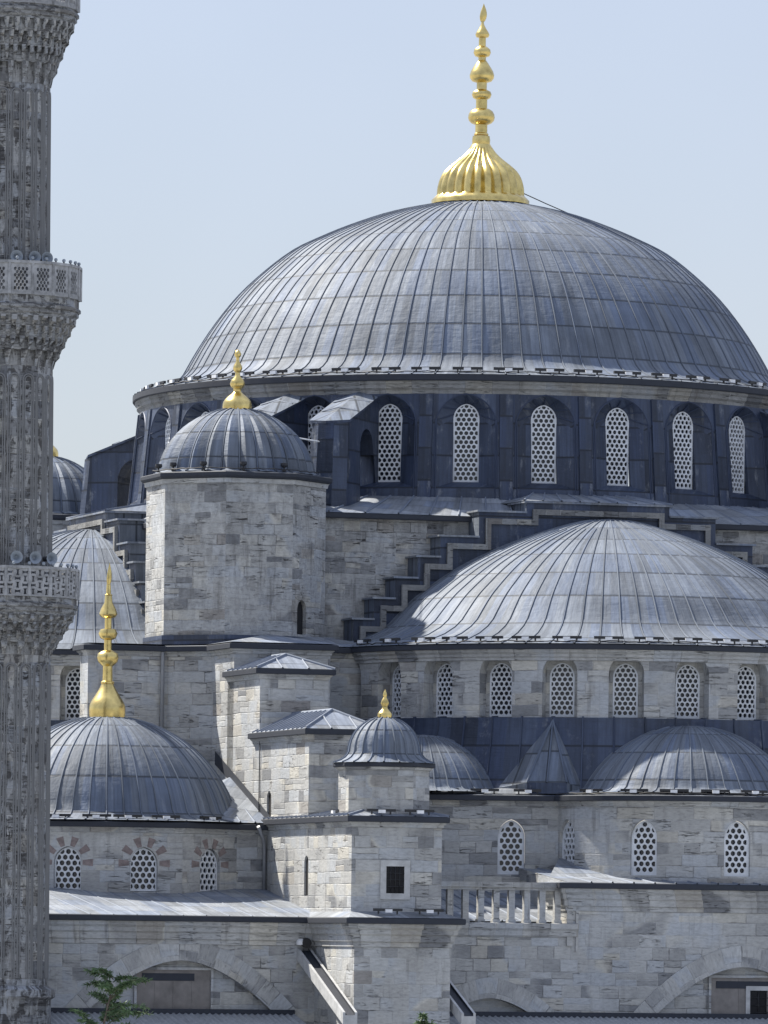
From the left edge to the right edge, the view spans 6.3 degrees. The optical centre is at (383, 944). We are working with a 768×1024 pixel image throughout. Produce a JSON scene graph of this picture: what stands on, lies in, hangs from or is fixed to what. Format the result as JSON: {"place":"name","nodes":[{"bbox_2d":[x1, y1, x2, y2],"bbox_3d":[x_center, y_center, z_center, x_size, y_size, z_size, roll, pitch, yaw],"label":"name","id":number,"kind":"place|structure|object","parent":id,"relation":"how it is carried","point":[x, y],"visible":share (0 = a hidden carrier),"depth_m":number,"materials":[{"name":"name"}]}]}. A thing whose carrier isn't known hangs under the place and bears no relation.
{"place":"outdoors","nodes":[
{"label":"outdoors","id":0,"kind":"place"},
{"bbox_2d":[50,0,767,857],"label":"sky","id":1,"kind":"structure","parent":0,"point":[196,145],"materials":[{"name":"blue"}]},
{"label":"ground","id":2,"kind":"structure","parent":0,"visible":0},
{"bbox_2d":[0,0,81,1023],"bbox_3d":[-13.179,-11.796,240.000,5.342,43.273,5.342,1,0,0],"label":"minaret","id":3,"kind":"object","parent":2,"relation":"on","point":[40,312],"visible":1,"depth_m":238.55,"materials":[{"name":"stone"}]},
{"bbox_2d":[10,551,22,564],"bbox_3d":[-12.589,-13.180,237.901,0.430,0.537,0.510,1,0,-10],"label":"loudspeaker","id":4,"kind":"object","parent":3,"relation":"attached to","point":[16,556],"visible":1,"depth_m":237.70,"materials":[{"name":"grey paint"}]},
{"bbox_2d":[10,250,22,259],"bbox_3d":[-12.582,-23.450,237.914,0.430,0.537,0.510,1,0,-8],"label":"loudspeaker","id":5,"kind":"object","parent":3,"relation":"attached to","point":[14,254],"visible":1,"depth_m":237.71,"materials":[{"name":"grey paint"}]},
{"bbox_2d":[28,551,40,565],"bbox_3d":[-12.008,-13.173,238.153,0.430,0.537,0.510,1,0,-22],"label":"loudspeaker","id":6,"kind":"object","parent":3,"relation":"attached to","point":[34,557],"visible":1,"depth_m":237.99,"materials":[{"name":"grey paint"}]},
{"bbox_2d":[28,251,40,260],"bbox_3d":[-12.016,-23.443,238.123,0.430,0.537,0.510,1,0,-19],"label":"loudspeaker","id":7,"kind":"object","parent":3,"relation":"attached to","point":[36,255],"visible":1,"depth_m":237.96,"materials":[{"name":"grey paint"}]},
{"bbox_2d":[40,252,52,261],"bbox_3d":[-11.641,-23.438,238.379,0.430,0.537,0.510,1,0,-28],"label":"loudspeaker","id":8,"kind":"object","parent":3,"relation":"attached to","point":[48,255],"visible":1,"depth_m":238.24,"materials":[{"name":"grey paint"}]},
{"bbox_2d":[42,552,56,565],"bbox_3d":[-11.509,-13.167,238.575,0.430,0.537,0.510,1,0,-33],"label":"loudspeaker","id":9,"kind":"object","parent":3,"relation":"attached to","point":[50,558],"visible":1,"depth_m":238.47,"materials":[{"name":"grey paint"}]},
{"bbox_2d":[68,967,152,1023],"bbox_3d":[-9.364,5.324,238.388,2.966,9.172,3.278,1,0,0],"label":"young tree","id":10,"kind":"object","parent":2,"relation":"on","point":[107,985],"visible":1,"depth_m":237.78,"materials":[{"name":"green plant"}]},
{"bbox_2d":[51,1008,305,1023],"bbox_3d":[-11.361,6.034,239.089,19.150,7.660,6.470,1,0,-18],"label":"lean to roof","id":11,"kind":"object","parent":2,"relation":"on","point":[169,1016],"visible":0.64,"depth_m":243.34,"materials":[{"name":"paint"}]},
{"bbox_2d":[48,200,767,1023],"bbox_3d":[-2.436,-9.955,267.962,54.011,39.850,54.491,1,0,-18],"label":"mosque","id":12,"kind":"structure","parent":2,"relation":"on","point":[446,500],"depth_m":257.50,"materials":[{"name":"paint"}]},
{"bbox_2d":[53,445,57,456],"bbox_3d":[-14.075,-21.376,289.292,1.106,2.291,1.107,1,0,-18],"label":"finial","id":13,"kind":"object","parent":12,"relation":"on","point":[55,452],"visible":0.08,"depth_m":289.00,"materials":[{"name":"gold metal"}]},
{"bbox_2d":[50,814,70,817],"bbox_3d":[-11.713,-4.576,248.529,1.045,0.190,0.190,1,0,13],"label":"floodlight bar","id":14,"kind":"object","parent":12,"relation":"attached to","point":[56,815],"visible":0.66,"depth_m":248.45,"materials":[{"name":"black paint"}]},
{"bbox_2d":[61,666,79,719],"bbox_3d":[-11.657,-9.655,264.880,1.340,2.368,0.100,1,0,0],"label":"window","id":15,"kind":"structure","parent":12,"relation":"in","point":[70,680],"depth_m":264.82,"materials":[{"name":"paint"}]},
{"bbox_2d":[50,836,92,889],"bbox_3d":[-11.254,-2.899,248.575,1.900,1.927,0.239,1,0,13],"label":"window","id":16,"kind":"structure","parent":12,"relation":"in","point":[68,861],"depth_m":248.66,"materials":[{"name":"paint"}]},
{"bbox_2d":[82,814,110,818],"bbox_3d":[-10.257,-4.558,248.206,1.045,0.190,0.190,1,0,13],"label":"floodlight bar","id":17,"kind":"object","parent":12,"relation":"attached to","point":[96,815],"visible":1,"depth_m":248.15,"materials":[{"name":"black paint"}]},
{"bbox_2d":[89,563,124,716],"bbox_3d":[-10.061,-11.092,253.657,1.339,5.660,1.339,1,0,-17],"label":"finial","id":18,"kind":"object","parent":12,"relation":"on","point":[107,701],"visible":1,"depth_m":253.39,"materials":[{"name":"gold metal"}]},
{"bbox_2d":[113,814,141,817],"bbox_3d":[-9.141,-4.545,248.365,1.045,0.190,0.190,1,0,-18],"label":"floodlight bar","id":19,"kind":"object","parent":12,"relation":"attached to","point":[124,815],"visible":1,"depth_m":248.29,"materials":[{"name":"black paint"}]},
{"bbox_2d":[119,837,169,890],"bbox_3d":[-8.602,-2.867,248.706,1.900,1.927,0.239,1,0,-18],"label":"window","id":20,"kind":"structure","parent":12,"relation":"in","point":[143,873],"depth_m":248.78,"materials":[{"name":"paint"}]},
{"bbox_2d":[145,384,153,388],"bbox_3d":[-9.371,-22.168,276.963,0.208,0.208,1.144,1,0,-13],"label":"floodlight bar","id":21,"kind":"object","parent":12,"relation":"attached to","point":[149,386],"visible":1,"depth_m":276.81,"materials":[{"name":"black paint"}]},
{"bbox_2d":[155,464,161,472],"bbox_3d":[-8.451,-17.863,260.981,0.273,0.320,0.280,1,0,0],"label":"spot lamp","id":22,"kind":"object","parent":12,"relation":"on","point":[158,466],"visible":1,"depth_m":260.90,"materials":[{"name":"black metal"}]},
{"bbox_2d":[155,381,165,386],"bbox_3d":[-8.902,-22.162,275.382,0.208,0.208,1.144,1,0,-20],"label":"floodlight bar","id":23,"kind":"object","parent":12,"relation":"attached to","point":[160,383],"visible":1,"depth_m":275.23,"materials":[{"name":"black paint"}]},
{"bbox_2d":[160,652,164,727],"bbox_3d":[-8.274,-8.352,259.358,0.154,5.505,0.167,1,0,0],"label":"downpipe","id":24,"kind":"object","parent":12,"relation":"attached to","point":[162,689],"visible":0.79,"depth_m":259.31,"materials":[{"name":"metal"}]},
{"bbox_2d":[151,815,179,819],"bbox_3d":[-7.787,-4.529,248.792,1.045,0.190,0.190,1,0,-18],"label":"floodlight bar","id":25,"kind":"object","parent":12,"relation":"attached to","point":[165,816],"visible":1,"depth_m":248.73,"materials":[{"name":"black paint"}]},
{"bbox_2d":[165,418,170,447],"bbox_3d":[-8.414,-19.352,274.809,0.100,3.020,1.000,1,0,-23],"label":"window","id":26,"kind":"structure","parent":12,"relation":"in","point":[167,431],"depth_m":275.04,"materials":[{"name":"paint"}]},
{"bbox_2d":[170,462,176,470],"bbox_3d":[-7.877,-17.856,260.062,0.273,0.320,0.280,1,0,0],"label":"spot lamp","id":27,"kind":"object","parent":12,"relation":"attached to","point":[173,464],"visible":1,"depth_m":259.97,"materials":[{"name":"black metal"}]},
{"bbox_2d":[167,378,181,382],"bbox_3d":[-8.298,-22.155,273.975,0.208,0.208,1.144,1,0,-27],"label":"floodlight bar","id":28,"kind":"object","parent":12,"relation":"attached to","point":[174,380],"visible":1,"depth_m":273.83,"materials":[{"name":"black paint"}]},
{"bbox_2d":[184,376,200,380],"bbox_3d":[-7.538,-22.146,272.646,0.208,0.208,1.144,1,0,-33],"label":"floodlight bar","id":29,"kind":"object","parent":12,"relation":"attached to","point":[192,378],"visible":1,"depth_m":272.51,"materials":[{"name":"black paint"}]},
{"bbox_2d":[200,461,206,469],"bbox_3d":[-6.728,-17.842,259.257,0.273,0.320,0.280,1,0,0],"label":"spot lamp","id":30,"kind":"object","parent":12,"relation":"on","point":[203,463],"visible":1,"depth_m":259.17,"materials":[{"name":"black metal"}]},
{"bbox_2d":[192,839,228,890],"bbox_3d":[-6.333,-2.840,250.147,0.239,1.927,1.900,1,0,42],"label":"window","id":31,"kind":"structure","parent":12,"relation":"in","point":[208,864],"depth_m":250.24,"materials":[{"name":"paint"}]},
{"bbox_2d":[200,816,221,819],"bbox_3d":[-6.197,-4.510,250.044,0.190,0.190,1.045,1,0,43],"label":"floodlight bar","id":32,"kind":"object","parent":12,"relation":"attached to","point":[210,817],"visible":1,"depth_m":249.94,"materials":[{"name":"black paint"}]},
{"bbox_2d":[207,373,226,379],"bbox_3d":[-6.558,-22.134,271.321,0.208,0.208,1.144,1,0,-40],"label":"floodlight bar","id":33,"kind":"object","parent":12,"relation":"attached to","point":[222,375],"visible":1,"depth_m":271.19,"materials":[{"name":"black paint"}]},
{"bbox_2d":[152,467,317,473],"bbox_3d":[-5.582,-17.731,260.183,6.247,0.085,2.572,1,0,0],"label":"power cable","id":34,"kind":"object","parent":12,"relation":"on","point":[235,468],"visible":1,"depth_m":259.32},
{"bbox_2d":[223,350,251,408],"bbox_3d":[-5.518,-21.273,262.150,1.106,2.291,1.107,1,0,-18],"label":"finial","id":35,"kind":"object","parent":12,"relation":"on","point":[237,398],"visible":1,"depth_m":261.91,"materials":[{"name":"gold metal"}]},
{"bbox_2d":[232,371,254,375],"bbox_3d":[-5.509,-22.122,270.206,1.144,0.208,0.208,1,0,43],"label":"floodlight bar","id":36,"kind":"object","parent":12,"relation":"attached to","point":[246,373],"visible":0.66,"depth_m":270.07,"materials":[{"name":"black paint"}]},
{"bbox_2d":[240,461,246,469],"bbox_3d":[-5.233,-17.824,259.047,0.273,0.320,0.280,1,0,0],"label":"spot lamp","id":37,"kind":"object","parent":12,"relation":"attached to","point":[243,463],"visible":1,"depth_m":258.95,"materials":[{"name":"black metal"}]},
{"bbox_2d":[258,741,259,811],"bbox_3d":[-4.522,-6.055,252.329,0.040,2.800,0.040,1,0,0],"label":"downpipe","id":38,"kind":"object","parent":12,"relation":"attached to","point":[259,778],"visible":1,"depth_m":252.31,"materials":[{"name":"grey metal"}]},
{"bbox_2d":[257,825,265,889],"bbox_3d":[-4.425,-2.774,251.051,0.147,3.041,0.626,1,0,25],"label":"downpipe","id":39,"kind":"object","parent":12,"relation":"attached to","point":[264,858],"visible":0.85,"depth_m":251.22,"materials":[{"name":"metal"}]},
{"bbox_2d":[262,370,287,374],"bbox_3d":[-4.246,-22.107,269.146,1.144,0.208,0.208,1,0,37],"label":"floodlight bar","id":40,"kind":"object","parent":12,"relation":"attached to","point":[274,371],"visible":1,"depth_m":269.05,"materials":[{"name":"black paint"}]},
{"bbox_2d":[281,463,287,471],"bbox_3d":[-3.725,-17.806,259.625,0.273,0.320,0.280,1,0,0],"label":"spot lamp","id":41,"kind":"object","parent":12,"relation":"attached to","point":[284,465],"visible":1,"depth_m":259.53,"materials":[{"name":"black metal"}]},
{"bbox_2d":[296,938,311,947],"bbox_3d":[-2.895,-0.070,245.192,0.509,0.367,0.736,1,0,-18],"label":"rain spout","id":42,"kind":"object","parent":12,"relation":"attached to","point":[305,942],"visible":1,"depth_m":244.88,"materials":[{"name":"black paint"}]},
{"bbox_2d":[294,368,320,374],"bbox_3d":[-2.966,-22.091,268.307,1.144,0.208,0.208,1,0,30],"label":"floodlight bar","id":43,"kind":"object","parent":12,"relation":"attached to","point":[307,370],"visible":1,"depth_m":268.22,"materials":[{"name":"black paint"}]},
{"bbox_2d":[308,405,324,452],"bbox_3d":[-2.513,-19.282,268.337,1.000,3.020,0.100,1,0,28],"label":"window","id":44,"kind":"structure","parent":12,"relation":"in","point":[315,410],"depth_m":268.47,"materials":[{"name":"paint"}]},
{"bbox_2d":[332,367,359,372],"bbox_3d":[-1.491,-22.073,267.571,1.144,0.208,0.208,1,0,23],"label":"floodlight bar","id":45,"kind":"object","parent":12,"relation":"attached to","point":[345,369],"visible":1,"depth_m":267.49,"materials":[{"name":"black paint"}]},
{"bbox_2d":[354,639,370,644],"bbox_3d":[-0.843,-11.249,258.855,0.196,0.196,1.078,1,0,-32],"label":"floodlight bar","id":46,"kind":"object","parent":12,"relation":"attached to","point":[362,641],"visible":1,"depth_m":258.73,"materials":[{"name":"black paint"}]},
{"bbox_2d":[366,809,395,814],"bbox_3d":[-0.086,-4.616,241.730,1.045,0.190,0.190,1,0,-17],"label":"floodlight bar","id":47,"kind":"object","parent":12,"relation":"on","point":[383,810],"visible":1,"depth_m":241.67,"materials":[{"name":"black paint"}]},
{"bbox_2d":[377,690,391,717],"bbox_3d":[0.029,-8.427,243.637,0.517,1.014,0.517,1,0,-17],"label":"finial","id":48,"kind":"object","parent":12,"relation":"on","point":[384,712],"visible":1,"depth_m":243.51,"materials":[{"name":"gold metal"}]},
{"bbox_2d":[371,367,400,372],"bbox_3d":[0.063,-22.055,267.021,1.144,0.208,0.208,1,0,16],"label":"floodlight bar","id":49,"kind":"object","parent":12,"relation":"attached to","point":[385,368],"visible":1,"depth_m":266.96,"materials":[{"name":"black paint"}]},
{"bbox_2d":[373,908,402,913],"bbox_3d":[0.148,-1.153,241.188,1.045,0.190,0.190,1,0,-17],"label":"floodlight bar","id":50,"kind":"object","parent":12,"relation":"attached to","point":[388,910],"visible":1,"depth_m":241.11,"materials":[{"name":"black paint"}]},
{"bbox_2d":[379,638,400,643],"bbox_3d":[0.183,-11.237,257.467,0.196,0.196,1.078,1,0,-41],"label":"floodlight bar","id":51,"kind":"object","parent":12,"relation":"attached to","point":[389,639],"visible":1,"depth_m":257.36,"materials":[{"name":"black paint"}]},
{"bbox_2d":[378,404,401,481],"bbox_3d":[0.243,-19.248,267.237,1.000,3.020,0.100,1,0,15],"label":"window","id":52,"kind":"structure","parent":12,"relation":"in","point":[390,416],"depth_m":267.23,"materials":[{"name":"paint"}]},
{"bbox_2d":[380,860,409,899],"bbox_3d":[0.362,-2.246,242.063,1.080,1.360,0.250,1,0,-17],"label":"window","id":53,"kind":"structure","parent":12,"relation":"in","point":[394,874],"depth_m":241.95,"materials":[{"name":"stone"}]},
{"bbox_2d":[390,662,400,716],"bbox_3d":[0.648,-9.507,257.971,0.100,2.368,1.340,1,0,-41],"label":"window","id":54,"kind":"structure","parent":12,"relation":"in","point":[395,674],"depth_m":258.18,"materials":[{"name":"paint"}]},
{"bbox_2d":[405,809,433,814],"bbox_3d":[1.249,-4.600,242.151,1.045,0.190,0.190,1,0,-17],"label":"floodlight bar","id":55,"kind":"object","parent":12,"relation":"attached to","point":[418,811],"visible":1,"depth_m":242.08,"materials":[{"name":"black paint"}]},
{"bbox_2d":[411,637,434,641],"bbox_3d":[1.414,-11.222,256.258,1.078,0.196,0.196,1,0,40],"label":"floodlight bar","id":56,"kind":"object","parent":12,"relation":"attached to","point":[422,638],"visible":1,"depth_m":256.16,"materials":[{"name":"black paint"}]},
{"bbox_2d":[411,367,440,370],"bbox_3d":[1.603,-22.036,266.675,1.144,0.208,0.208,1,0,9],"label":"floodlight bar","id":57,"kind":"object","parent":12,"relation":"attached to","point":[425,368],"visible":1,"depth_m":266.64,"materials":[{"name":"black paint"}]},
{"bbox_2d":[414,909,443,914],"bbox_3d":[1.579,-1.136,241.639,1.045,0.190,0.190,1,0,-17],"label":"floodlight bar","id":58,"kind":"object","parent":12,"relation":"attached to","point":[428,910],"visible":1,"depth_m":241.57,"materials":[{"name":"black paint"}]},
{"bbox_2d":[433,661,451,717],"bbox_3d":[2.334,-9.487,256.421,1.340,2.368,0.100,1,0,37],"label":"window","id":59,"kind":"structure","parent":12,"relation":"in","point":[442,676],"depth_m":256.55,"materials":[{"name":"paint"}]},
{"bbox_2d":[145,370,758,389],"bbox_3d":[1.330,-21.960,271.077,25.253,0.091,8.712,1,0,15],"label":"cornice","id":60,"kind":"structure","parent":12,"relation":"on","point":[459,371],"depth_m":267.56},
{"bbox_2d":[442,636,467,641],"bbox_3d":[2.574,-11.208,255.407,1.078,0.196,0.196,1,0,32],"label":"floodlight bar","id":61,"kind":"object","parent":12,"relation":"attached to","point":[456,637],"visible":1,"depth_m":255.31,"materials":[{"name":"black paint"}]},
{"bbox_2d":[453,404,478,481],"bbox_3d":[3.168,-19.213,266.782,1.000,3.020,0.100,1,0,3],"label":"window","id":62,"kind":"structure","parent":12,"relation":"in","point":[466,418],"depth_m":266.77,"materials":[{"name":"paint"}]},
{"bbox_2d":[453,367,481,370],"bbox_3d":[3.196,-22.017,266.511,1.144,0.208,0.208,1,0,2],"label":"floodlight bar","id":63,"kind":"object","parent":12,"relation":"attached to","point":[467,368],"visible":1,"depth_m":266.50,"materials":[{"name":"black paint"}]},
{"bbox_2d":[431,4,528,203],"bbox_3d":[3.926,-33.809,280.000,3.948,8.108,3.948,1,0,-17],"label":"finial","id":64,"kind":"object","parent":12,"relation":"on","point":[480,169],"visible":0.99,"depth_m":279.21,"materials":[{"name":"gold metal"}]},
{"bbox_2d":[470,788,498,793],"bbox_3d":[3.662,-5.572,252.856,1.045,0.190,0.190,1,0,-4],"label":"floodlight bar","id":65,"kind":"object","parent":12,"relation":"attached to","point":[480,789],"visible":1,"depth_m":252.84,"materials":[{"name":"black paint"}]},
{"bbox_2d":[475,636,502,640],"bbox_3d":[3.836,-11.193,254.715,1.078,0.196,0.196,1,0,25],"label":"floodlight bar","id":66,"kind":"object","parent":12,"relation":"attached to","point":[489,637],"visible":1,"depth_m":254.63,"materials":[{"name":"black paint"}]},
{"bbox_2d":[486,661,511,716],"bbox_3d":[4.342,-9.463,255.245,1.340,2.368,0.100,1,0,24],"label":"window","id":67,"kind":"structure","parent":12,"relation":"in","point":[499,673],"depth_m":255.30,"materials":[{"name":"paint"}]},
{"bbox_2d":[494,367,523,372],"bbox_3d":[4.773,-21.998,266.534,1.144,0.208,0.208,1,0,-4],"label":"floodlight bar","id":68,"kind":"object","parent":12,"relation":"attached to","point":[508,368],"visible":1,"depth_m":266.52,"materials":[{"name":"black paint"}]},
{"bbox_2d":[497,820,524,874],"bbox_3d":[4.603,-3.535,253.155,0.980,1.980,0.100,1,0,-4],"label":"window","id":69,"kind":"structure","parent":12,"relation":"in","point":[510,855],"depth_m":253.13,"materials":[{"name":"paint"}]},
{"bbox_2d":[512,636,540,640],"bbox_3d":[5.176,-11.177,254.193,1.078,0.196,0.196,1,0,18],"label":"floodlight bar","id":70,"kind":"object","parent":12,"relation":"attached to","point":[526,637],"visible":1,"depth_m":254.12,"materials":[{"name":"black paint"}]},
{"bbox_2d":[514,789,540,793],"bbox_3d":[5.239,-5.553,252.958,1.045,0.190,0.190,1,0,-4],"label":"floodlight bar","id":71,"kind":"object","parent":12,"relation":"attached to","point":[527,790],"visible":1,"depth_m":252.94,"materials":[{"name":"black paint"}]},
{"bbox_2d":[531,405,555,483],"bbox_3d":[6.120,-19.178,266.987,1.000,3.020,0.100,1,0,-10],"label":"window","id":72,"kind":"structure","parent":12,"relation":"in","point":[543,419],"depth_m":266.97,"materials":[{"name":"paint"}]},
{"bbox_2d":[524,193,567,212],"bbox_3d":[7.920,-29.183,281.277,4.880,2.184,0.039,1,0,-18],"label":"lightning wire","id":73,"kind":"object","parent":12,"relation":"attached to","point":[544,202],"visible":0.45,"depth_m":280.81,"materials":[{"name":"grey metal"}]},
{"bbox_2d":[535,368,564,373],"bbox_3d":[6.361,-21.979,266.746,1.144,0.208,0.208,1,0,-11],"label":"floodlight bar","id":74,"kind":"object","parent":12,"relation":"attached to","point":[549,369],"visible":1,"depth_m":266.70,"materials":[{"name":"black paint"}]},
{"bbox_2d":[545,661,576,716],"bbox_3d":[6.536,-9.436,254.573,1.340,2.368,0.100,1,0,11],"label":"window","id":75,"kind":"structure","parent":12,"relation":"in","point":[561,676],"depth_m":254.55,"materials":[{"name":"paint"}]},
{"bbox_2d":[359,640,767,645],"bbox_3d":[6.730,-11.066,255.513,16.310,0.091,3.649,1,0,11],"label":"power cable","id":76,"kind":"object","parent":12,"relation":"on","point":[559,641],"visible":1,"depth_m":254.26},
{"bbox_2d":[552,636,581,640],"bbox_3d":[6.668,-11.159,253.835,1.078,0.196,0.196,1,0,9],"label":"floodlight bar","id":77,"kind":"object","parent":12,"relation":"attached to","point":[566,637],"visible":1,"depth_m":253.80,"materials":[{"name":"black paint"}]},
{"bbox_2d":[562,821,574,862],"bbox_3d":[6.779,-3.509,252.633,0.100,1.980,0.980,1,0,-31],"label":"window","id":78,"kind":"structure","parent":12,"relation":"in","point":[568,839],"depth_m":252.76,"materials":[{"name":"paint"}]},
{"bbox_2d":[573,369,601,373],"bbox_3d":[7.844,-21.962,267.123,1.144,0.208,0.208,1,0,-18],"label":"floodlight bar","id":79,"kind":"object","parent":12,"relation":"attached to","point":[587,371],"visible":1,"depth_m":267.04,"materials":[{"name":"black paint"}]},
{"bbox_2d":[580,789,602,792],"bbox_3d":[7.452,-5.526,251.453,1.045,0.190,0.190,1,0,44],"label":"floodlight bar","id":80,"kind":"object","parent":12,"relation":"attached to","point":[590,790],"visible":1,"depth_m":251.35,"materials":[{"name":"black paint"}]},
{"bbox_2d":[594,636,623,640],"bbox_3d":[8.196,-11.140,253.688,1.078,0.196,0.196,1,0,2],"label":"floodlight bar","id":81,"kind":"object","parent":12,"relation":"attached to","point":[608,637],"visible":1,"depth_m":253.68,"materials":[{"name":"black paint"}]},
{"bbox_2d":[450,1011,767,1023],"bbox_3d":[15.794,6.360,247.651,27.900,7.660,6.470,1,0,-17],"label":"lean to roof","id":82,"kind":"object","parent":12,"relation":"attached to","point":[561,1018],"visible":0.84,"depth_m":248.24,"materials":[{"name":"paint"}]},
{"bbox_2d":[605,408,628,485],"bbox_3d":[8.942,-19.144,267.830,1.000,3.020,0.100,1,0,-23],"label":"window","id":83,"kind":"structure","parent":12,"relation":"in","point":[616,421],"depth_m":267.81,"materials":[{"name":"paint"}]},
{"bbox_2d":[608,661,641,717],"bbox_3d":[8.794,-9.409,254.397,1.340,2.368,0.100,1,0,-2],"label":"window","id":84,"kind":"structure","parent":12,"relation":"in","point":[625,677],"depth_m":254.37,"materials":[{"name":"paint"}]},
{"bbox_2d":[613,371,640,375],"bbox_3d":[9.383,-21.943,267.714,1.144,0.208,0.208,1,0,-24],"label":"floodlight bar","id":85,"kind":"object","parent":12,"relation":"attached to","point":[627,373],"visible":1,"depth_m":267.63,"materials":[{"name":"black paint"}]},
{"bbox_2d":[620,789,647,792],"bbox_3d":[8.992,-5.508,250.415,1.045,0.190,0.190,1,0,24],"label":"floodlight bar","id":86,"kind":"object","parent":12,"relation":"attached to","point":[634,790],"visible":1,"depth_m":250.33,"materials":[{"name":"black paint"}]},
{"bbox_2d":[631,820,656,874],"bbox_3d":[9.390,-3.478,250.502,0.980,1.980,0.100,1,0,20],"label":"window","id":87,"kind":"structure","parent":12,"relation":"in","point":[644,836],"depth_m":250.48,"materials":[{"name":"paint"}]},
{"bbox_2d":[634,636,663,640],"bbox_3d":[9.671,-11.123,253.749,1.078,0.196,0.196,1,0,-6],"label":"floodlight bar","id":88,"kind":"object","parent":12,"relation":"attached to","point":[652,638],"visible":1,"depth_m":253.72,"materials":[{"name":"black paint"}]},
{"bbox_2d":[555,792,767,795],"bbox_3d":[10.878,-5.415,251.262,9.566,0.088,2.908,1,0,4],"label":"power cable","id":89,"kind":"object","parent":12,"relation":"on","point":[660,793],"visible":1,"depth_m":250.19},
{"bbox_2d":[651,373,676,377],"bbox_3d":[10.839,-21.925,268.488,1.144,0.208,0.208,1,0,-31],"label":"floodlight bar","id":90,"kind":"object","parent":12,"relation":"attached to","point":[664,375],"visible":1,"depth_m":268.39,"materials":[{"name":"black paint"}]},
{"bbox_2d":[660,789,688,792],"bbox_3d":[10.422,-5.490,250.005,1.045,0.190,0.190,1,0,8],"label":"floodlight bar","id":91,"kind":"object","parent":12,"relation":"attached to","point":[674,790],"visible":1,"depth_m":249.97,"materials":[{"name":"black paint"}]},
{"bbox_2d":[672,412,692,489],"bbox_3d":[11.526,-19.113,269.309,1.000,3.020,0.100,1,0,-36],"label":"window","id":92,"kind":"structure","parent":12,"relation":"in","point":[682,425],"depth_m":269.32,"materials":[{"name":"paint"}]},
{"bbox_2d":[673,637,702,641],"bbox_3d":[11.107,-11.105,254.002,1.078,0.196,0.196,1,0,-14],"label":"floodlight bar","id":93,"kind":"object","parent":12,"relation":"attached to","point":[686,639],"visible":1,"depth_m":253.94,"materials":[{"name":"black paint"}]},
{"bbox_2d":[675,662,703,718],"bbox_3d":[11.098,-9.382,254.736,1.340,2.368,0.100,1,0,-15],"label":"window","id":94,"kind":"structure","parent":12,"relation":"in","point":[689,677],"depth_m":254.74,"materials":[{"name":"paint"}]},
{"bbox_2d":[686,375,709,380],"bbox_3d":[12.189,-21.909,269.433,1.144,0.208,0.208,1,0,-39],"label":"floodlight bar","id":95,"kind":"object","parent":12,"relation":"attached to","point":[698,377],"visible":1,"depth_m":269.33,"materials":[{"name":"black paint"}]},
{"bbox_2d":[701,789,729,793],"bbox_3d":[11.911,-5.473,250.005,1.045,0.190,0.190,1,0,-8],"label":"floodlight bar","id":96,"kind":"object","parent":12,"relation":"attached to","point":[711,790],"visible":1,"depth_m":249.97,"materials":[{"name":"black paint"}]},
{"bbox_2d":[712,638,739,643],"bbox_3d":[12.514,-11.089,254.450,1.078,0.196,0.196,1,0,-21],"label":"floodlight bar","id":97,"kind":"object","parent":12,"relation":"attached to","point":[725,640],"visible":1,"depth_m":254.38,"materials":[{"name":"black paint"}]},
{"bbox_2d":[719,378,740,383],"bbox_3d":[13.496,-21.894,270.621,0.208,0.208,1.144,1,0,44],"label":"floodlight bar","id":98,"kind":"object","parent":12,"relation":"attached to","point":[730,380],"visible":1,"depth_m":270.50,"materials":[{"name":"black paint"}]},
{"bbox_2d":[724,821,748,876],"bbox_3d":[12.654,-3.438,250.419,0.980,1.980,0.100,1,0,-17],"label":"window","id":99,"kind":"structure","parent":12,"relation":"in","point":[736,838],"depth_m":250.42,"materials":[{"name":"paint"}]},
{"bbox_2d":[729,416,744,493],"bbox_3d":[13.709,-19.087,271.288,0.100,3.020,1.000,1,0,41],"label":"window","id":100,"kind":"structure","parent":12,"relation":"in","point":[736,429],"depth_m":271.33,"materials":[{"name":"paint"}]},
{"bbox_2d":[737,664,759,720],"bbox_3d":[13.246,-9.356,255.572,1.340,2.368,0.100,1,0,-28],"label":"window","id":101,"kind":"structure","parent":12,"relation":"in","point":[748,674],"depth_m":255.61,"materials":[{"name":"paint"}]},
{"bbox_2d":[741,790,767,795],"bbox_3d":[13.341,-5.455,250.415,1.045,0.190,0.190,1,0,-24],"label":"floodlight bar","id":102,"kind":"object","parent":12,"relation":"attached to","point":[754,791],"visible":1,"depth_m":250.34,"materials":[{"name":"black paint"}]},
{"bbox_2d":[745,986,767,1013],"bbox_3d":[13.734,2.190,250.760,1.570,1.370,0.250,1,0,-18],"label":"window","id":103,"kind":"structure","parent":12,"relation":"in","point":[756,996],"depth_m":250.55,"materials":[{"name":"stone"}]},
{"bbox_2d":[747,639,767,643],"bbox_3d":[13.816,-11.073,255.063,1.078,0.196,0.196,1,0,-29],"label":"floodlight bar","id":104,"kind":"object","parent":12,"relation":"attached to","point":[758,641],"visible":1,"depth_m":254.95,"materials":[{"name":"black paint"}]},
{"bbox_2d":[748,381,766,387],"bbox_3d":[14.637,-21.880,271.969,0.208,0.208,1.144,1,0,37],"label":"floodlight bar","id":105,"kind":"object","parent":12,"relation":"attached to","point":[762,384],"visible":1,"depth_m":271.84,"materials":[{"name":"black paint"}]},
{"bbox_2d":[413,1011,435,1023],"bbox_3d":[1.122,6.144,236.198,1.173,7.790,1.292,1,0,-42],"label":"young tree","id":106,"kind":"object","parent":2,"relation":"on","point":[422,1016],"visible":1,"depth_m":235.89,"materials":[{"name":"green plant"}]}
]}

